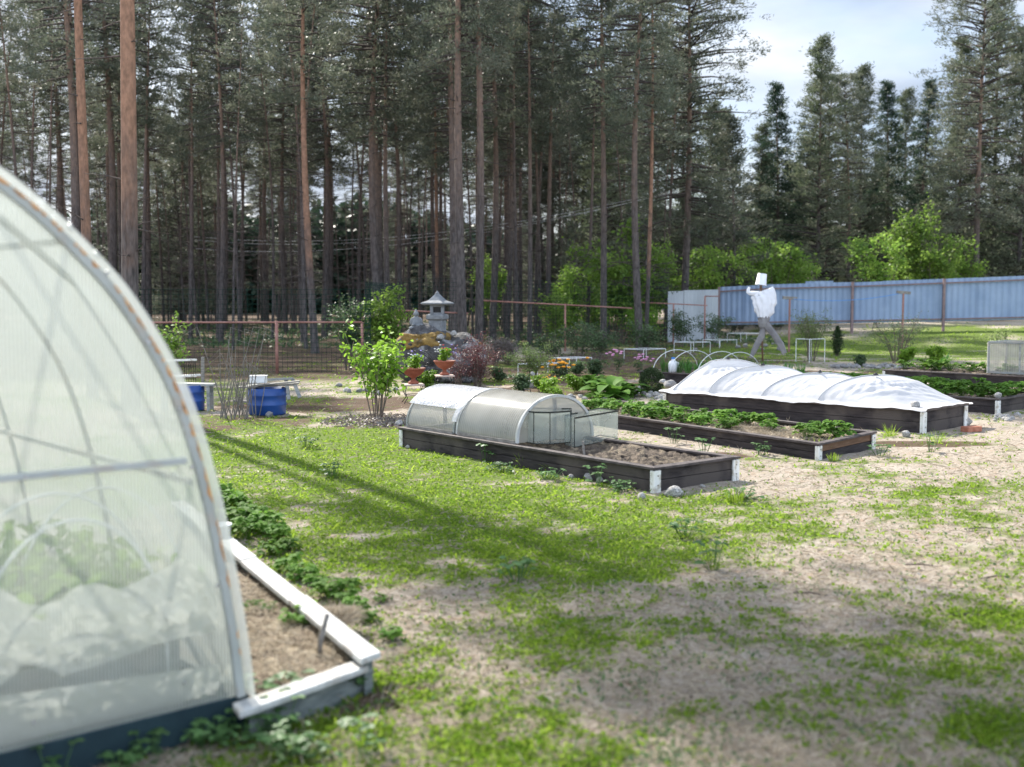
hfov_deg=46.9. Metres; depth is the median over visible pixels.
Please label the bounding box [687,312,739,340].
bush
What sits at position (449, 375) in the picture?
plant stand
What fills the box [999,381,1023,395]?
strawberry plant
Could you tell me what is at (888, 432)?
grass tuft
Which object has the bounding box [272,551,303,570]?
strawberry plant
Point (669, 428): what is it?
weed clump
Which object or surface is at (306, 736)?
weed clump
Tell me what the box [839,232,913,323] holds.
leafy tree
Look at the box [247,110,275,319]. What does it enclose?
pine tree
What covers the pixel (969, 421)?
stone
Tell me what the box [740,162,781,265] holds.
pine tree
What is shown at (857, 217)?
spruce tree
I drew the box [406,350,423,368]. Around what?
flowering plant
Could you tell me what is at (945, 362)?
strawberry plant
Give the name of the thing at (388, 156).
pine tree
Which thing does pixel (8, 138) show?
pine tree
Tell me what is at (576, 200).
pine tree
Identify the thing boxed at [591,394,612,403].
strawberry plant
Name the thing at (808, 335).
bush
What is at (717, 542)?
weed clump
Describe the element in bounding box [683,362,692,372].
onion clump
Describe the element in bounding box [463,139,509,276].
pine tree
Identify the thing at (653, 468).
raised bed
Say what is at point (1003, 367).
strawberry plant
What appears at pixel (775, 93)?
spruce tree
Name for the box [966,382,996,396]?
strawberry plant
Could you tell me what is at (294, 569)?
strawberry plant
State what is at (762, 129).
pine tree
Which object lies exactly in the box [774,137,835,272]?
spruce tree
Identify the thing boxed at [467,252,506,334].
leafy tree
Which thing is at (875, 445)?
weed clump
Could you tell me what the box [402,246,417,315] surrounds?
pine tree
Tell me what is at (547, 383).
leafy plant
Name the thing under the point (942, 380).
strawberry plant
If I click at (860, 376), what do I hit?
cover hoop
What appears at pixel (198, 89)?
pine tree
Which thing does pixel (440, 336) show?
stone
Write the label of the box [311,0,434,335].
pine tree
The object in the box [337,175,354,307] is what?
pine tree
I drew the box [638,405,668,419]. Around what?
strawberry plant
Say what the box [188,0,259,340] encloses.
pine tree
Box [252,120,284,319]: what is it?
pine tree
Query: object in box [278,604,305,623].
strawberry plant
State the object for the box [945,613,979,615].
fallen twig
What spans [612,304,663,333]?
bush
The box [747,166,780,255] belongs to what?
pine tree
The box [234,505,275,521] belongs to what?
strawberry plant
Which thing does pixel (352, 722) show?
weed clump
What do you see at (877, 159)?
pine tree
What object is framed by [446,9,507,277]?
pine tree
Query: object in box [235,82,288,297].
pine tree
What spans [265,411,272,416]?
stone
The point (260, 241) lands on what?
pine tree
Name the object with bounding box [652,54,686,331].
pine tree
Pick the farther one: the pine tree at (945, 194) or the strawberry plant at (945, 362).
the pine tree at (945, 194)
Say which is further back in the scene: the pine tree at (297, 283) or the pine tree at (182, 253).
the pine tree at (297, 283)
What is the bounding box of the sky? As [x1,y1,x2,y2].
[0,0,1023,253]
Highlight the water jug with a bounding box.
[668,357,678,372]
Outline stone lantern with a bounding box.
[420,291,453,330]
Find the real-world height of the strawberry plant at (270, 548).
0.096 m
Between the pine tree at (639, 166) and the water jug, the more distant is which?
the pine tree at (639, 166)
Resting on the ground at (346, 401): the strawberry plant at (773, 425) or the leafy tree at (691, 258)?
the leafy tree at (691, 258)
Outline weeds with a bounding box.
[0,399,1023,766]
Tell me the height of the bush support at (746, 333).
0.367 m
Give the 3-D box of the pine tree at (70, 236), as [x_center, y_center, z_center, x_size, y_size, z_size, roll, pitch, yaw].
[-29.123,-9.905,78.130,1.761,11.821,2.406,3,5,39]
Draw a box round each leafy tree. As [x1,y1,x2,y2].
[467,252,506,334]
[533,291,579,342]
[538,261,599,341]
[561,214,657,343]
[573,281,615,332]
[629,227,685,338]
[663,246,710,290]
[675,241,761,289]
[711,234,782,328]
[743,229,786,283]
[754,240,817,326]
[776,257,828,324]
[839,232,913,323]
[875,192,942,280]
[898,217,981,279]
[926,232,989,278]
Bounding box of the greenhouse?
[0,166,254,766]
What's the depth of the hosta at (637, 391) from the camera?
18.77 m
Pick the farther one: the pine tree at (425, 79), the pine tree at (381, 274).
the pine tree at (381, 274)
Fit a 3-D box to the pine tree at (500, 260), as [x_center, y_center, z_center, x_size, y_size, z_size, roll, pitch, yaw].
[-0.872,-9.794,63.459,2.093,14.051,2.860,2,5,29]
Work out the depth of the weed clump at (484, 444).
11.34 m
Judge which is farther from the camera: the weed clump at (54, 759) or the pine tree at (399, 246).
the pine tree at (399, 246)
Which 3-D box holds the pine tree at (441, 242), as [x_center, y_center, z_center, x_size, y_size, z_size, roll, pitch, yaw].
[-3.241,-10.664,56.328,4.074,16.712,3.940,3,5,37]
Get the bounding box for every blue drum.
[173,385,204,411]
[248,386,286,415]
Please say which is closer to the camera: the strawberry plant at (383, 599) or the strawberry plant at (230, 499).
the strawberry plant at (383, 599)
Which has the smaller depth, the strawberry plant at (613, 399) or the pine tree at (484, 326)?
the strawberry plant at (613, 399)
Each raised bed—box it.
[398,422,740,492]
[581,400,876,460]
[638,368,694,383]
[662,391,968,433]
[882,367,1023,386]
[940,386,1023,413]
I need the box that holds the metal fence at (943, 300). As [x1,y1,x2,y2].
[668,276,1023,341]
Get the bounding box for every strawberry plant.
[197,483,234,495]
[221,488,249,510]
[225,495,257,508]
[225,506,252,529]
[230,516,275,539]
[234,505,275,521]
[243,599,263,610]
[246,510,285,531]
[256,539,286,554]
[261,601,276,611]
[262,523,291,540]
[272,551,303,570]
[277,537,302,549]
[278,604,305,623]
[283,566,298,573]
[286,562,320,579]
[296,615,310,624]
[302,573,326,586]
[309,577,346,597]
[325,582,361,601]
[341,595,371,611]
[344,577,362,587]
[360,610,380,622]
[372,593,388,601]
[378,625,404,639]
[581,399,602,408]
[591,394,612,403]
[599,400,621,413]
[601,398,622,407]
[621,401,644,411]
[621,403,645,416]
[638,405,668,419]
[643,404,666,414]
[647,399,669,407]
[664,407,684,418]
[667,404,690,412]
[671,411,691,422]
[687,415,710,424]
[691,408,708,414]
[692,412,713,420]
[711,408,738,418]
[711,413,734,423]
[715,417,740,429]
[735,411,760,424]
[749,413,778,424]
[759,417,785,429]
[791,422,824,436]
[804,421,823,429]
[817,419,856,437]
[835,372,856,375]
[896,359,913,368]
[907,375,927,378]
[908,358,928,368]
[917,377,942,388]
[922,359,945,369]
[922,378,941,388]
[930,377,960,389]
[931,381,957,394]
[937,359,963,370]
[945,381,975,395]
[949,379,971,388]
[960,362,979,370]
[962,377,990,389]
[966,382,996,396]
[975,361,998,371]
[984,382,1000,394]
[987,384,1014,396]
[998,363,1017,371]
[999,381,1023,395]
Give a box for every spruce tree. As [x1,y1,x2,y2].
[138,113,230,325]
[738,80,811,283]
[767,164,804,278]
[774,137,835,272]
[787,135,852,281]
[829,169,855,280]
[835,173,880,281]
[845,79,924,280]
[852,173,885,280]
[890,76,948,279]
[899,192,919,256]
[987,118,1023,275]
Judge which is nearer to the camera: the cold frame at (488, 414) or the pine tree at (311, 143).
the cold frame at (488, 414)
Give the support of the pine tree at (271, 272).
on the ground at (346, 401)
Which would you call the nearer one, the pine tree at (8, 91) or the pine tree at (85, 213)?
the pine tree at (85, 213)
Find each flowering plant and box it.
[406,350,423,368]
[434,344,455,360]
[605,349,624,371]
[633,354,654,374]
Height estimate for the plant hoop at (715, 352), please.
0.387 m
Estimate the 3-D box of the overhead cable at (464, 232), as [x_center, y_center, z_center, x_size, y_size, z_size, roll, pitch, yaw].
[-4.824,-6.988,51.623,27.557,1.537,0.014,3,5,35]
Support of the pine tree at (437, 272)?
on the ground at (346, 401)
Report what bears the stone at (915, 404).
on the fleece cover at (881, 391)
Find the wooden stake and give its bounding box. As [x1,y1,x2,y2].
[317,613,329,653]
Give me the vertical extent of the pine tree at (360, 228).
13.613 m
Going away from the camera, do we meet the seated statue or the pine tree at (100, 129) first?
the seated statue
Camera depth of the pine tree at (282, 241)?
51.13 m
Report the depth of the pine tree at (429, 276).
83.92 m
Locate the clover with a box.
[1,322,1023,766]
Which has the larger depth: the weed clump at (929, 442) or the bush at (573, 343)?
the bush at (573, 343)
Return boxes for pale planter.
[111,510,380,740]
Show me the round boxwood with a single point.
(646, 374)
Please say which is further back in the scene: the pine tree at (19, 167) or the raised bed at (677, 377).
the pine tree at (19, 167)
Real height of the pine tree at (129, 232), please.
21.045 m
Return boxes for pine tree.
[0,0,32,334]
[0,0,36,114]
[0,0,115,301]
[0,0,148,331]
[0,2,60,348]
[0,14,36,177]
[0,48,44,199]
[0,51,56,271]
[0,58,20,240]
[0,74,42,315]
[0,109,13,169]
[8,0,64,337]
[12,0,119,333]
[16,95,51,269]
[18,0,74,282]
[27,48,69,291]
[27,152,53,284]
[32,0,175,338]
[34,82,70,313]
[40,31,74,293]
[46,126,70,288]
[48,0,101,355]
[59,1,166,329]
[63,169,70,319]
[64,95,105,255]
[67,112,103,315]
[77,0,168,401]
[86,2,168,333]
[87,73,105,320]
[87,78,154,211]
[87,110,107,326]
[88,112,106,303]
[90,88,107,266]
[91,180,105,249]
[91,221,106,315]
[92,80,151,253]
[92,170,162,327]
[94,0,190,319]
[100,0,188,310]
[120,134,160,276]
[136,93,178,327]
[138,104,167,264]
[139,135,229,321]
[139,165,161,315]
[143,106,182,327]
[147,0,226,340]
[151,43,210,290]
[151,84,186,325]
[155,0,275,342]
[156,142,249,320]
[156,155,204,320]
[159,160,177,315]
[160,5,213,335]
[161,91,199,330]
[167,0,273,330]
[169,111,187,324]
[172,103,216,324]
[173,0,254,338]
[173,78,220,331]
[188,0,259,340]
[193,73,234,320]
[193,164,238,315]
[207,130,240,224]
[208,130,227,320]
[210,1,268,349]
[213,0,264,330]
[218,22,274,310]
[220,99,254,296]
[228,0,288,325]
[231,112,258,320]
[233,0,323,331]
[234,0,295,338]
[234,0,380,353]
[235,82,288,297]
[237,102,279,320]
[246,76,295,320]
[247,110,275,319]
[247,158,268,266]
[251,0,342,332]
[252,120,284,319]
[252,208,306,327]
[255,0,336,327]
[256,227,277,316]
[259,236,277,286]
[261,0,330,342]
[264,101,314,327]
[266,117,298,311]
[268,0,367,336]
[268,60,300,329]
[271,217,316,319]
[273,0,342,348]
[274,136,296,314]
[275,52,320,312]
[278,236,306,320]
[282,5,367,329]
[284,104,320,287]
[284,150,318,315]
[285,157,297,307]
[286,107,335,325]
[287,0,439,341]
[287,212,321,285]
[293,11,356,320]
[306,245,321,293]
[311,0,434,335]
[321,118,346,309]
[326,5,392,327]
[334,0,434,324]
[335,10,388,333]
[337,57,368,325]
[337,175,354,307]
[339,0,434,303]
[341,94,368,324]
[345,68,409,293]
[347,131,368,302]
[351,77,382,288]
[355,0,441,331]
[356,32,394,329]
[362,161,371,285]
[362,183,371,300]
[366,210,414,308]
[368,115,421,283]
[378,89,427,312]
[382,126,407,277]
[383,0,521,332]
[387,13,474,293]
[387,88,420,282]
[389,65,420,322]
[389,85,430,326]
[390,0,521,332]
[396,0,503,330]
[400,114,442,316]
[401,63,473,267]
[402,0,472,296]
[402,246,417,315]
[404,74,447,319]
[405,0,465,297]
[407,155,447,313]
[417,114,466,320]
[418,1,485,323]
[421,0,521,343]
[421,0,553,339]
[423,212,469,310]
[427,209,475,295]
[436,7,491,335]
[438,9,532,334]
[445,111,509,327]
[445,191,490,326]
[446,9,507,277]
[461,26,509,251]
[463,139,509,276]
[465,0,557,337]
[469,158,492,291]
[471,44,547,328]
[481,1,544,341]
[484,0,568,344]
[484,2,547,334]
[484,47,531,326]
[484,167,518,320]
[485,25,527,332]
[485,160,503,325]
[490,118,542,267]
[493,7,559,332]
[500,145,582,318]
[501,241,512,290]
[502,186,556,310]
[503,93,557,285]
[503,162,526,261]
[504,0,597,336]
[506,0,570,336]
[512,220,533,313]
[515,0,584,333]
[526,44,576,319]
[527,31,587,313]
[532,58,589,281]
[541,168,567,245]
[542,202,597,331]
[544,0,661,348]
[544,90,628,307]
[544,108,585,263]
[547,48,589,278]
[551,69,662,332]
[551,101,585,289]
[552,52,628,323]
[552,219,579,293]
[555,47,590,269]
[558,0,709,351]
[559,0,625,330]
[578,106,663,320]
[592,38,642,317]
[604,3,699,325]
[608,53,654,327]
[609,198,678,335]
[610,74,697,297]
[611,79,665,323]
[613,0,691,348]
[613,0,774,337]
[615,24,665,246]
[627,45,731,297]
[631,198,674,302]
[641,0,708,338]
[642,79,679,324]
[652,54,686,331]
[661,100,750,309]
[663,188,699,300]
[679,107,759,288]
[690,112,775,329]
[726,121,794,282]
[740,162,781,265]
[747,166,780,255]
[753,32,874,283]
[783,68,878,280]
[784,163,813,239]
[805,62,903,281]
[806,71,889,281]
[847,155,899,224]
[853,85,942,265]
[896,35,1015,276]
[907,159,951,243]
[909,0,1023,277]
[916,0,1023,277]
[922,127,996,276]
[955,24,1023,276]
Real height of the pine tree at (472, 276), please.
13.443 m
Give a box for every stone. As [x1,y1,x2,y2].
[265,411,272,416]
[395,420,402,425]
[437,334,443,339]
[450,330,456,335]
[584,473,591,479]
[638,492,645,499]
[664,380,675,387]
[664,485,683,496]
[902,430,910,436]
[910,401,919,406]
[967,417,972,425]
[994,392,1001,397]
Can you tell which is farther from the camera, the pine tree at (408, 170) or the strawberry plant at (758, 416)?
the pine tree at (408, 170)
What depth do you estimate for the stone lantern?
21.84 m
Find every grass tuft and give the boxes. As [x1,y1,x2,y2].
[703,557,727,570]
[722,489,745,503]
[827,453,840,461]
[876,423,900,436]
[925,431,953,443]
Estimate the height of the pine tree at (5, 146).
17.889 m
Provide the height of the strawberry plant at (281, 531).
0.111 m
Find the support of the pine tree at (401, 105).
on the ground at (346, 401)
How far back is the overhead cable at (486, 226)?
48.02 m
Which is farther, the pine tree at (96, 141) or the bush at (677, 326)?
the pine tree at (96, 141)
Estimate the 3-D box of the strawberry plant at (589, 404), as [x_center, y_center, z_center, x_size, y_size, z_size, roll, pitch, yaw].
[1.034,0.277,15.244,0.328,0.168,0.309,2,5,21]
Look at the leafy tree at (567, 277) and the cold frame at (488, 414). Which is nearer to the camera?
the cold frame at (488, 414)
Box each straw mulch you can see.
[197,573,350,693]
[305,597,370,628]
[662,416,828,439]
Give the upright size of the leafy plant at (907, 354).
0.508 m
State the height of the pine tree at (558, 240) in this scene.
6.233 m
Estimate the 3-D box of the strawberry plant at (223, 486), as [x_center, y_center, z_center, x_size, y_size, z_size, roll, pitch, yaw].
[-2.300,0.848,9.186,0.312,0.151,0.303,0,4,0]
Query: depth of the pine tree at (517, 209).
77.58 m
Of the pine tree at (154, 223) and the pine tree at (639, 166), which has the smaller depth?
the pine tree at (639, 166)
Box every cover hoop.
[673,359,757,389]
[709,365,801,390]
[761,372,851,394]
[818,374,912,398]
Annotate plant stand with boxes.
[402,383,426,403]
[434,374,456,383]
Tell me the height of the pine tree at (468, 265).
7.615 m
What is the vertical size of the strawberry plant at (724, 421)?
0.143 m
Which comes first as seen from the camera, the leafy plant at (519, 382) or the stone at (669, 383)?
the stone at (669, 383)
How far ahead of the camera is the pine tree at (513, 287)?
46.58 m
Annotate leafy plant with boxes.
[417,369,436,388]
[488,366,506,381]
[503,373,531,390]
[530,374,546,390]
[538,377,562,393]
[545,386,564,394]
[560,373,584,392]
[570,361,586,374]
[586,358,612,375]
[848,354,866,365]
[896,346,921,365]
[922,345,948,363]
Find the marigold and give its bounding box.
[538,357,588,379]
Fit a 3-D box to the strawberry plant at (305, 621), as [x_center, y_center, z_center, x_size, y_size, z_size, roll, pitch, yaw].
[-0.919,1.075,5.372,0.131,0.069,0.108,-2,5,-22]
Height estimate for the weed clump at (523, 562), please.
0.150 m
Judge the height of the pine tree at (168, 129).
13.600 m
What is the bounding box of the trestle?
[234,377,301,402]
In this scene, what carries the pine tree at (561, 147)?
on the ground at (346, 401)
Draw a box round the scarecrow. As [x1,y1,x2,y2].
[746,273,786,360]
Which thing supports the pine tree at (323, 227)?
on the ground at (346, 401)
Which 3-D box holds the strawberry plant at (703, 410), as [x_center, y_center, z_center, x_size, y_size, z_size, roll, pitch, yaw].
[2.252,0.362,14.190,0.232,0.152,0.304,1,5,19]
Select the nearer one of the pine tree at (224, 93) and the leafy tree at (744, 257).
the pine tree at (224, 93)
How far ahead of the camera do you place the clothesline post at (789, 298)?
33.43 m
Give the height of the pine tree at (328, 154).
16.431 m
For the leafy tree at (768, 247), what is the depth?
53.68 m
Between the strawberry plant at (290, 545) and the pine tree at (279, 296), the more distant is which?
the pine tree at (279, 296)
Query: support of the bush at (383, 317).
on the ground at (346, 401)
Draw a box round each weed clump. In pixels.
[30,732,83,766]
[97,740,153,766]
[126,727,168,756]
[181,715,233,748]
[181,724,217,741]
[192,721,254,750]
[201,690,221,698]
[225,707,248,731]
[245,706,299,732]
[252,716,311,745]
[253,673,274,684]
[256,723,314,760]
[258,674,281,691]
[258,687,304,726]
[271,733,343,762]
[276,669,314,682]
[295,434,319,447]
[319,462,343,477]
[337,712,386,757]
[348,676,367,686]
[476,443,495,461]
[483,461,513,472]
[492,556,538,582]
[535,467,566,480]
[584,463,605,485]
[604,476,636,491]
[664,427,684,443]
[668,518,705,538]
[692,536,729,570]
[695,437,714,450]
[723,486,764,498]
[751,441,769,454]
[867,442,892,455]
[922,434,939,451]
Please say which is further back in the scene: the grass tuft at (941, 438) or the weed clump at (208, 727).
the grass tuft at (941, 438)
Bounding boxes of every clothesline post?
[782,296,797,351]
[896,291,910,346]
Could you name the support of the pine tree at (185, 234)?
on the ground at (346, 401)
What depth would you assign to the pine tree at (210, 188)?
53.25 m
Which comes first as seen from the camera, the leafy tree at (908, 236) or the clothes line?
the clothes line
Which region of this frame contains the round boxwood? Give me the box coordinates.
[638,367,664,392]
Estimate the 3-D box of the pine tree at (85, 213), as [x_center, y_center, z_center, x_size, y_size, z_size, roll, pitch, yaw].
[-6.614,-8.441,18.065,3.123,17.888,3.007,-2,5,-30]
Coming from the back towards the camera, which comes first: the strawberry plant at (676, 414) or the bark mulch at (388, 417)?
the bark mulch at (388, 417)
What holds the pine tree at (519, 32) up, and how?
on the ground at (346, 401)
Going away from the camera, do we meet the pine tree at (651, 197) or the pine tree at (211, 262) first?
the pine tree at (651, 197)
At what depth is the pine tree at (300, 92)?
32.44 m
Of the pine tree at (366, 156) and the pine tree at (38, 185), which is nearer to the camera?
the pine tree at (366, 156)
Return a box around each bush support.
[554,357,591,368]
[630,348,665,358]
[679,341,710,352]
[702,339,736,347]
[727,332,757,342]
[795,338,824,362]
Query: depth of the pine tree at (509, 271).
43.43 m
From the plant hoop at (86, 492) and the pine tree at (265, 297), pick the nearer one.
the plant hoop at (86, 492)
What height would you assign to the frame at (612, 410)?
0.287 m
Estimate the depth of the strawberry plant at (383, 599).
6.20 m
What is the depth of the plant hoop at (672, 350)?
22.27 m
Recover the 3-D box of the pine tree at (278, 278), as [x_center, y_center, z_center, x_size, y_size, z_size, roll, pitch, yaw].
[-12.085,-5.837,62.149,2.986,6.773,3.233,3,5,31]
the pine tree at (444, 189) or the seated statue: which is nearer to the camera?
the seated statue
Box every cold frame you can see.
[406,384,501,433]
[456,388,593,443]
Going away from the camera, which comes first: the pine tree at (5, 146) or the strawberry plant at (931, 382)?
the strawberry plant at (931, 382)
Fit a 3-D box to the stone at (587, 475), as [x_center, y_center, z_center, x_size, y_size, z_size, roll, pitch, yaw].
[0.673,0.811,10.279,0.103,0.070,0.100,0,4,1]
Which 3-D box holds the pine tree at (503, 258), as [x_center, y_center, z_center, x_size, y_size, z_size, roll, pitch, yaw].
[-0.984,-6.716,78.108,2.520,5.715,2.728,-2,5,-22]
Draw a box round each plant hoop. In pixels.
[0,492,145,568]
[1,518,168,671]
[15,486,168,584]
[653,349,696,367]
[670,350,711,371]
[699,351,737,366]
[723,352,758,364]
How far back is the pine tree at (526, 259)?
81.93 m
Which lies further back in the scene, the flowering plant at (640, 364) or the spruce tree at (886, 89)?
the spruce tree at (886, 89)
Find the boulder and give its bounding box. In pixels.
[395,322,487,382]
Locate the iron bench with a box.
[173,357,204,386]
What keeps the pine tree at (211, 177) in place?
on the ground at (346, 401)
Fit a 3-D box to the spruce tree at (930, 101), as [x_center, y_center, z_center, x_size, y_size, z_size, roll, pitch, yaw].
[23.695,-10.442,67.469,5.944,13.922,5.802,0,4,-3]
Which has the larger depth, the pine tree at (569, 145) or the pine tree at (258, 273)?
the pine tree at (258, 273)
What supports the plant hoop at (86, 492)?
in the planting box at (33, 672)
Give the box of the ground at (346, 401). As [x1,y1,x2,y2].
[0,309,1023,766]
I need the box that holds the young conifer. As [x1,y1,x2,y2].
[828,326,845,355]
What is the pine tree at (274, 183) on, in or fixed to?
on the ground at (346, 401)
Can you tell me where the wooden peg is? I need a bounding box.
[582,441,584,454]
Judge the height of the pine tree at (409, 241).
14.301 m
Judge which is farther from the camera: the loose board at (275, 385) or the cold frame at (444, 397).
the loose board at (275, 385)
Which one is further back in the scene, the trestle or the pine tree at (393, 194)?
the pine tree at (393, 194)
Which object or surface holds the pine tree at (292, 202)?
on the ground at (346, 401)
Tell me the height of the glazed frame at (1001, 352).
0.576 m
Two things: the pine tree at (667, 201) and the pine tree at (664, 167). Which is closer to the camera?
the pine tree at (664, 167)
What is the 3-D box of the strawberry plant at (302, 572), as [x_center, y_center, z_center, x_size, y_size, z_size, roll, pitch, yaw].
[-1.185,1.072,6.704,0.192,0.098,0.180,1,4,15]
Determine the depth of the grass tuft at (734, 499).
9.19 m
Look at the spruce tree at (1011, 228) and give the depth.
61.89 m
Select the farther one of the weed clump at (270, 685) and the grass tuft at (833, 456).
the grass tuft at (833, 456)
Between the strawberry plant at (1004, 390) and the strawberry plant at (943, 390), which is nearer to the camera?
the strawberry plant at (1004, 390)
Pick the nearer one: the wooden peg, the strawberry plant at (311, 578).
the strawberry plant at (311, 578)
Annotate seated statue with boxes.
[409,309,422,328]
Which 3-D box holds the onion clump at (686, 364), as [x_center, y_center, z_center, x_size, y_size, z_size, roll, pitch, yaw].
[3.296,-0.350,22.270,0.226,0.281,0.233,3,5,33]
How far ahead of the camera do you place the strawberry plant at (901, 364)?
22.89 m
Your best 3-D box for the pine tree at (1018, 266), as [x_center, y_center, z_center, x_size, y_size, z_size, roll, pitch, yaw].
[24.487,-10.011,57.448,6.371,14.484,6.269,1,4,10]
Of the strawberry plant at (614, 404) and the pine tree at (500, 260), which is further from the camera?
the pine tree at (500, 260)
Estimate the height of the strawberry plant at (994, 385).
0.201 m
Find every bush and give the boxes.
[157,311,191,380]
[175,326,282,419]
[314,293,388,369]
[333,318,412,419]
[357,283,416,366]
[446,346,473,384]
[453,331,507,386]
[483,333,514,364]
[494,339,521,363]
[502,341,564,378]
[532,324,574,363]
[562,318,613,356]
[572,321,621,359]
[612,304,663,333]
[625,319,667,353]
[661,310,698,347]
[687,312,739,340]
[725,325,750,335]
[772,324,786,328]
[785,308,835,360]
[862,311,929,362]
[981,326,1013,354]
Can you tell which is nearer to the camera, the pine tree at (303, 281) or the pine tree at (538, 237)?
the pine tree at (303, 281)
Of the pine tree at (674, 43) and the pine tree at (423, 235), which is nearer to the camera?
the pine tree at (674, 43)
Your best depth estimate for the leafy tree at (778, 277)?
51.45 m
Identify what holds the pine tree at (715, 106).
on the ground at (346, 401)
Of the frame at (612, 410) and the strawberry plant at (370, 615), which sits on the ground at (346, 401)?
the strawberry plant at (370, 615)
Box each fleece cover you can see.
[0,558,219,683]
[0,665,219,745]
[659,360,972,411]
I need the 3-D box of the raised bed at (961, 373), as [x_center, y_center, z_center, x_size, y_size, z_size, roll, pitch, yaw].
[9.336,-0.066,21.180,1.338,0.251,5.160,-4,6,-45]
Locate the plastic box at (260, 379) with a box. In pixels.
[249,375,267,382]
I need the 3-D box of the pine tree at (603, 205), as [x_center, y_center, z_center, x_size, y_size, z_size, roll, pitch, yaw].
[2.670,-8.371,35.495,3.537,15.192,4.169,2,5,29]
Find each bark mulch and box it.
[315,412,437,427]
[548,352,766,365]
[846,336,1021,344]
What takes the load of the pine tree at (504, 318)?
on the ground at (346, 401)
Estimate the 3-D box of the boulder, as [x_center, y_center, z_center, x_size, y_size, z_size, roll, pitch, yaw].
[-1.334,-0.441,22.025,1.786,1.411,1.427,0,4,0]
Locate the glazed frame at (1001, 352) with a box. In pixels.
[987,340,1023,374]
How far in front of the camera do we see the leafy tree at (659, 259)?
41.83 m
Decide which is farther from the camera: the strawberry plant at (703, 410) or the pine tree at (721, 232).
the pine tree at (721, 232)
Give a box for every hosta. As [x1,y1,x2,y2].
[578,376,635,400]
[581,374,605,386]
[618,383,651,397]
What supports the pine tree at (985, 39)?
on the ground at (346, 401)
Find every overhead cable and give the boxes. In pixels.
[194,187,683,240]
[201,190,682,244]
[206,192,668,251]
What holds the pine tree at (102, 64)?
on the ground at (346, 401)
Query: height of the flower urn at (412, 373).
0.238 m
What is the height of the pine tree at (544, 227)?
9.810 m
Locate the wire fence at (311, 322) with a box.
[47,278,718,373]
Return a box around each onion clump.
[659,359,668,371]
[674,359,683,372]
[682,358,691,370]
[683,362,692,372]
[793,361,806,372]
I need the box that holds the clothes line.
[796,294,895,300]
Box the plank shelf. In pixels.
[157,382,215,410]
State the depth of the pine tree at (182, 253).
66.96 m
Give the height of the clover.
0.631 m
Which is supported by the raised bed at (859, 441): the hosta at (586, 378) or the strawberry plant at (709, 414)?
the strawberry plant at (709, 414)
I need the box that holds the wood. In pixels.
[3,193,1023,313]
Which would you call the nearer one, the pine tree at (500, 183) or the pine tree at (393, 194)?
the pine tree at (500, 183)
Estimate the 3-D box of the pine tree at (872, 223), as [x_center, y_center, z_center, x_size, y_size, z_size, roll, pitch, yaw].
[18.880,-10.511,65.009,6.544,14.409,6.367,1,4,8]
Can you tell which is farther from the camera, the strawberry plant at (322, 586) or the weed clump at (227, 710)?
the strawberry plant at (322, 586)
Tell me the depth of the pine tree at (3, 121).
47.69 m
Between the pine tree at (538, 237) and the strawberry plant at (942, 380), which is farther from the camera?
the pine tree at (538, 237)
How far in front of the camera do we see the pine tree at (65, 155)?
68.22 m
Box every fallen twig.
[793,592,827,595]
[859,643,899,646]
[905,563,937,566]
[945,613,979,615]
[981,575,1009,578]
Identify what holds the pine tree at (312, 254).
on the ground at (346, 401)
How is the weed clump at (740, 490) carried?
on the ground at (346, 401)
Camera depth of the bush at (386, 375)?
15.46 m
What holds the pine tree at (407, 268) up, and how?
on the ground at (346, 401)
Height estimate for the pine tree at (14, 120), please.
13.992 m
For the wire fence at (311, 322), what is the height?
2.148 m
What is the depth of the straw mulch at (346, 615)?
5.51 m
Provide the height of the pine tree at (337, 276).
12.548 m
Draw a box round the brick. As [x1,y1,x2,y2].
[961,425,981,431]
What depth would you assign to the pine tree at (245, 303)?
69.71 m
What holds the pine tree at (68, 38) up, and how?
on the ground at (346, 401)
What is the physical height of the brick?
0.065 m
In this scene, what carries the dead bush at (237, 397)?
on the ground at (346, 401)
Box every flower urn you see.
[402,367,424,383]
[434,360,455,374]
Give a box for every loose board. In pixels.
[238,383,293,387]
[257,380,299,385]
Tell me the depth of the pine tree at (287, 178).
56.65 m
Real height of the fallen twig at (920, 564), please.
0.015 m
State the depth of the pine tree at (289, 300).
98.08 m
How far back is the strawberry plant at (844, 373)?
18.67 m
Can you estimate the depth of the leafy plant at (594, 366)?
23.26 m
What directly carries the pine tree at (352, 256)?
on the ground at (346, 401)
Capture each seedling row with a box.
[0,515,176,678]
[1,543,80,617]
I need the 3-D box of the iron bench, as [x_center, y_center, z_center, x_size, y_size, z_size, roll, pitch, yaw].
[-5.758,-0.196,20.677,0.679,0.551,0.508,-2,5,-23]
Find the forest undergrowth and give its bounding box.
[2,319,801,347]
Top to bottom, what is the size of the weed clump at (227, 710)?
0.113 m
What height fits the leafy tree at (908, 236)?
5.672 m
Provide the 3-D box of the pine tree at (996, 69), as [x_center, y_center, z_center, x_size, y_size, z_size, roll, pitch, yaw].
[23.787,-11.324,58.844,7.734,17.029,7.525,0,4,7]
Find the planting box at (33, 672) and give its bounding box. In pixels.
[0,563,179,747]
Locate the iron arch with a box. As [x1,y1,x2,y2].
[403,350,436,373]
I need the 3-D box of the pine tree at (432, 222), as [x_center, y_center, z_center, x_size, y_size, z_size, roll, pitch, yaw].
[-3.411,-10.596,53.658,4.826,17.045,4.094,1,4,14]

